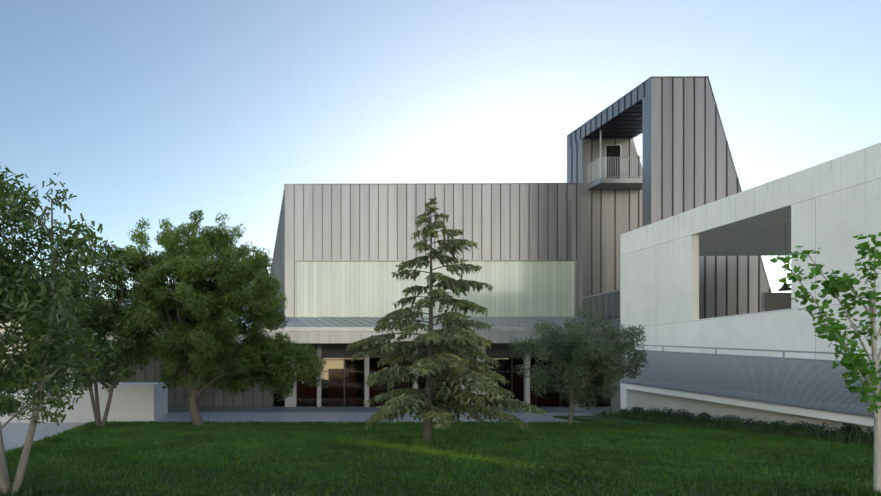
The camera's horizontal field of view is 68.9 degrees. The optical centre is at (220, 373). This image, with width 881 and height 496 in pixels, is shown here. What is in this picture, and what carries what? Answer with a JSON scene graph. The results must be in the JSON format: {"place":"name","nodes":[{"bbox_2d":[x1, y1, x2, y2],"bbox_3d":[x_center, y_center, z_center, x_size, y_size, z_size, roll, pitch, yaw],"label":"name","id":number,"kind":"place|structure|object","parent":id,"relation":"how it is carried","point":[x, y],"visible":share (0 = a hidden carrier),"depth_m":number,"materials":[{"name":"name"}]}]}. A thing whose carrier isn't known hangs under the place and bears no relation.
{"place":"outdoors","nodes":[
{"label":"outdoors","id":0,"kind":"place"},
{"bbox_2d":[0,299,108,380],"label":"distant building","id":1,"kind":"structure","parent":0,"point":[3,330],"depth_m":78.23,"materials":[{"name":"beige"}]},
{"bbox_2d":[77,358,271,405],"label":"wall","id":2,"kind":"structure","parent":0,"point":[255,396],"depth_m":35.89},
{"bbox_2d":[157,343,231,404],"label":"branches","id":3,"kind":"object","parent":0,"point":[229,373],"depth_m":31.18,"materials":[{"name":"brown wood"}]},
{"bbox_2d":[105,209,326,425],"bbox_3d":[-0.357,-1.919,21.652,8.612,7.985,6.107,0,0,1],"label":"round tree","id":4,"kind":"object","parent":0,"point":[215,301],"depth_m":20.54,"materials":[{"name":"green plant"}]},
{"bbox_2d":[1,407,619,450],"bbox_3d":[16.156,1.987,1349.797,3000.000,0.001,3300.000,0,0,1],"label":"plaza ground","id":5,"kind":"structure","parent":0,"point":[14,434],"depth_m":26.20,"materials":[{"name":"grey concrete"}]},
{"bbox_2d":[0,329,13,354],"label":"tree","id":6,"kind":"object","parent":5,"relation":"on","point":[8,333],"visible":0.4,"depth_m":27.74,"materials":[{"name":"green plant"}]},
{"bbox_2d":[0,363,33,420],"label":"shrub","id":7,"kind":"object","parent":5,"relation":"on","point":[10,405],"depth_m":18.77,"materials":[{"name":"green plant"}]},
{"bbox_2d":[0,382,167,422],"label":"low wall","id":8,"kind":"structure","parent":5,"relation":"on","point":[137,401],"depth_m":23.95,"materials":[{"name":"grey concrete"}]},
{"bbox_2d":[52,240,147,426],"bbox_3d":[-4.067,-1.349,20.965,3.540,6.713,3.452,0,0,1],"label":"laurel tree","id":9,"kind":"object","parent":5,"relation":"on","point":[100,321],"depth_m":20.51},
{"bbox_2d":[168,406,591,412],"bbox_3d":[-10.320,1.983,33.272,59.000,0.001,5.500,0,0,1],"label":"dark ground paving band","id":10,"kind":"object","parent":5,"relation":"on","point":[278,409],"visible":0.33,"depth_m":32.77,"materials":[{"name":"grey"}]},
{"bbox_2d":[19,270,107,381],"bbox_3d":[-8.042,-1.857,31.076,4.727,7.739,4.417,0,0,1],"label":"tree","id":11,"kind":"object","parent":10,"relation":"on","point":[65,372],"depth_m":30.43,"materials":[{"name":"green plant"}]},
{"bbox_2d":[272,345,619,406],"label":"columns","id":12,"kind":"structure","parent":5,"relation":"on","point":[291,401],"depth_m":35.24,"materials":[{"name":"grey concrete"}]},
{"bbox_2d":[579,78,712,316],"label":"tower body","id":13,"kind":"structure","parent":5,"relation":"on","point":[632,141],"depth_m":39.38,"materials":[{"name":"grey metal"}]},
{"bbox_2d":[620,382,873,435],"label":"ramp slab","id":14,"kind":"structure","parent":5,"relation":"on","point":[645,398],"depth_m":20.87,"materials":[{"name":"white concrete"}]},
{"bbox_2d":[619,344,880,417],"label":"ramp balustrade","id":15,"kind":"object","parent":14,"relation":"on","point":[772,363],"visible":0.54,"depth_m":19.64,"materials":[{"name":"grey metal"}]},
{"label":"lawn kerb","id":16,"kind":"structure","parent":5,"relation":"on","visible":0},
{"bbox_2d":[5,421,94,459],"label":"grass blades","id":17,"kind":"object","parent":16,"relation":"on","point":[17,450],"depth_m":16.29,"materials":[{"name":"green plant"}]},
{"bbox_2d":[270,182,576,316],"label":"building facade","id":18,"kind":"structure","parent":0,"point":[376,221],"depth_m":40.18,"materials":[{"name":"grey metal"}]},
{"bbox_2d":[297,261,573,316],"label":"translucent glass panel","id":19,"kind":"object","parent":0,"point":[376,289],"visible":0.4,"depth_m":40.24,"materials":[{"name":"glass"}]},
{"bbox_2d":[6,416,873,495],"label":"lawn ground","id":20,"kind":"structure","parent":0,"point":[591,418],"depth_m":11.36,"materials":[{"name":"green plant"}]},
{"bbox_2d":[0,481,46,495],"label":"grass tuft","id":21,"kind":"object","parent":20,"relation":"on","point":[31,490],"visible":0.79,"depth_m":8.75,"materials":[{"name":"green plant"}]},
{"bbox_2d":[0,162,105,495],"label":"laurel tree","id":22,"kind":"object","parent":20,"relation":"on","point":[33,291],"depth_m":8.51,"materials":[{"name":"green plant"}]},
{"bbox_2d":[92,420,625,424],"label":"grass blades","id":23,"kind":"object","parent":20,"relation":"on","point":[324,422],"depth_m":21.98,"materials":[{"name":"green plant"}]},
{"bbox_2d":[405,436,449,446],"bbox_3d":[5.467,1.767,15.530,0.945,0.239,0.962,0,0,1],"label":"grass tuft","id":24,"kind":"object","parent":20,"relation":"on","point":[433,442],"visible":0.79,"depth_m":15.27,"materials":[{"name":"green plant"}]},
{"bbox_2d":[346,198,548,441],"bbox_3d":[5.867,-1.411,15.629,4.919,6.605,5.013,0,0,1],"label":"cedar tree","id":25,"kind":"object","parent":20,"relation":"on","point":[440,361],"depth_m":15.25,"materials":[{"name":"green plant"}]},
{"bbox_2d":[553,421,582,428],"bbox_3d":[12.120,1.767,20.454,0.751,0.240,0.760,0,0,1],"label":"grass tuft","id":26,"kind":"object","parent":20,"relation":"on","point":[564,424],"visible":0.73,"depth_m":20.25,"materials":[{"name":"green plant"}]},
{"bbox_2d":[508,306,648,424],"bbox_3d":[12.436,-0.206,20.404,4.426,4.218,3.817,0,0,1],"label":"olive tree","id":27,"kind":"object","parent":20,"relation":"on","point":[578,345],"depth_m":19.97,"materials":[{"name":"green plant"}]},
{"bbox_2d":[593,406,873,446],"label":"shrubs","id":28,"kind":"object","parent":20,"relation":"on","point":[794,426],"visible":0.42,"depth_m":19.58,"materials":[{"name":"green plant"}]},
{"bbox_2d":[769,232,880,493],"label":"young tree","id":29,"kind":"object","parent":20,"relation":"on","point":[832,285],"depth_m":8.55,"materials":[{"name":"green plant"}]},
{"bbox_2d":[838,484,880,495],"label":"grass tuft","id":30,"kind":"object","parent":20,"relation":"on","point":[864,492],"visible":0.9,"depth_m":8.72,"materials":[{"name":"green plant"}]},
{"bbox_2d":[0,0,880,298],"label":"sky","id":31,"kind":"structure","parent":0,"point":[154,110],"materials":[{"name":"blue"}]},
{"bbox_2d":[273,358,610,406],"bbox_3d":[16.711,0.497,35.694,27.000,2.980,0.001,0,0,1],"label":"lobby glass","id":32,"kind":"object","parent":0,"point":[332,390],"depth_m":35.78,"materials":[{"name":"glass"}]},
{"bbox_2d":[582,289,619,321],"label":"wall","id":33,"kind":"structure","parent":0,"point":[606,306],"depth_m":37.00,"materials":[{"name":"grey glass"}]},
{"bbox_2d":[577,138,641,316],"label":"tower wall","id":34,"kind":"structure","parent":0,"point":[606,219],"depth_m":39.38,"materials":[{"name":"grey metal"}]},
{"bbox_2d":[605,145,620,177],"bbox_3d":[26.332,-14.013,39.408,1.050,2.700,0.140,0,0,1],"label":"tower door","id":35,"kind":"structure","parent":34,"relation":"in","point":[612,152],"depth_m":39.37,"materials":[{"name":"grey metal"}]},
{"bbox_2d":[587,129,641,189],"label":"balcony","id":36,"kind":"structure","parent":34,"relation":"attached to","point":[615,183],"depth_m":38.01,"materials":[{"name":"grey metal"}]},
{"bbox_2d":[566,76,771,318],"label":"tower cladding","id":37,"kind":"structure","parent":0,"point":[687,162],"depth_m":32.97,"materials":[{"name":"grey metal"}]},
{"bbox_2d":[584,99,641,137],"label":"ceiling","id":38,"kind":"structure","parent":37,"relation":"attached to","point":[627,123],"depth_m":37.53,"materials":[{"name":"grey metal"}]},
{"bbox_2d":[620,142,880,409],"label":"concrete building","id":39,"kind":"structure","parent":0,"point":[843,216],"depth_m":22.25,"materials":[{"name":"grey concrete"}]},
{"bbox_2d":[622,178,879,397],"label":"concrete joints","id":40,"kind":"object","parent":39,"relation":"attached to","point":[815,266],"visible":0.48,"depth_m":19.75,"materials":[{"name":"grey concrete"}]},
{"bbox_2d":[778,222,790,290],"bbox_3d":[22.056,-4.598,22.928,0.460,2.670,0.448,0,0,1],"label":"lamp","id":41,"kind":"object","parent":39,"relation":"on","point":[784,287],"visible":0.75,"depth_m":22.93,"materials":[{"name":"grey metal"}]},
{"bbox_2d":[761,293,790,311],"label":"wall","id":42,"kind":"structure","parent":0,"point":[774,301],"depth_m":29.26,"materials":[{"name":"grey concrete"}]},
{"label":"hall","id":43,"kind":"object","parent":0,"visible":0},
{"bbox_2d":[116,283,619,326],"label":"canopy roof","id":44,"kind":"structure","parent":43,"relation":"attached to","point":[505,321],"depth_m":36.84,"materials":[{"name":"grey metal"}]},
{"bbox_2d":[73,327,619,342],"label":"canopy fascia","id":45,"kind":"structure","parent":44,"relation":"attached to","point":[354,334],"depth_m":33.17,"materials":[{"name":"grey concrete"}]},
{"bbox_2d":[96,343,619,357],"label":"canopy soffit","id":46,"kind":"structure","parent":44,"relation":"attached to","point":[339,350],"depth_m":35.70,"materials":[{"name":"grey concrete"}]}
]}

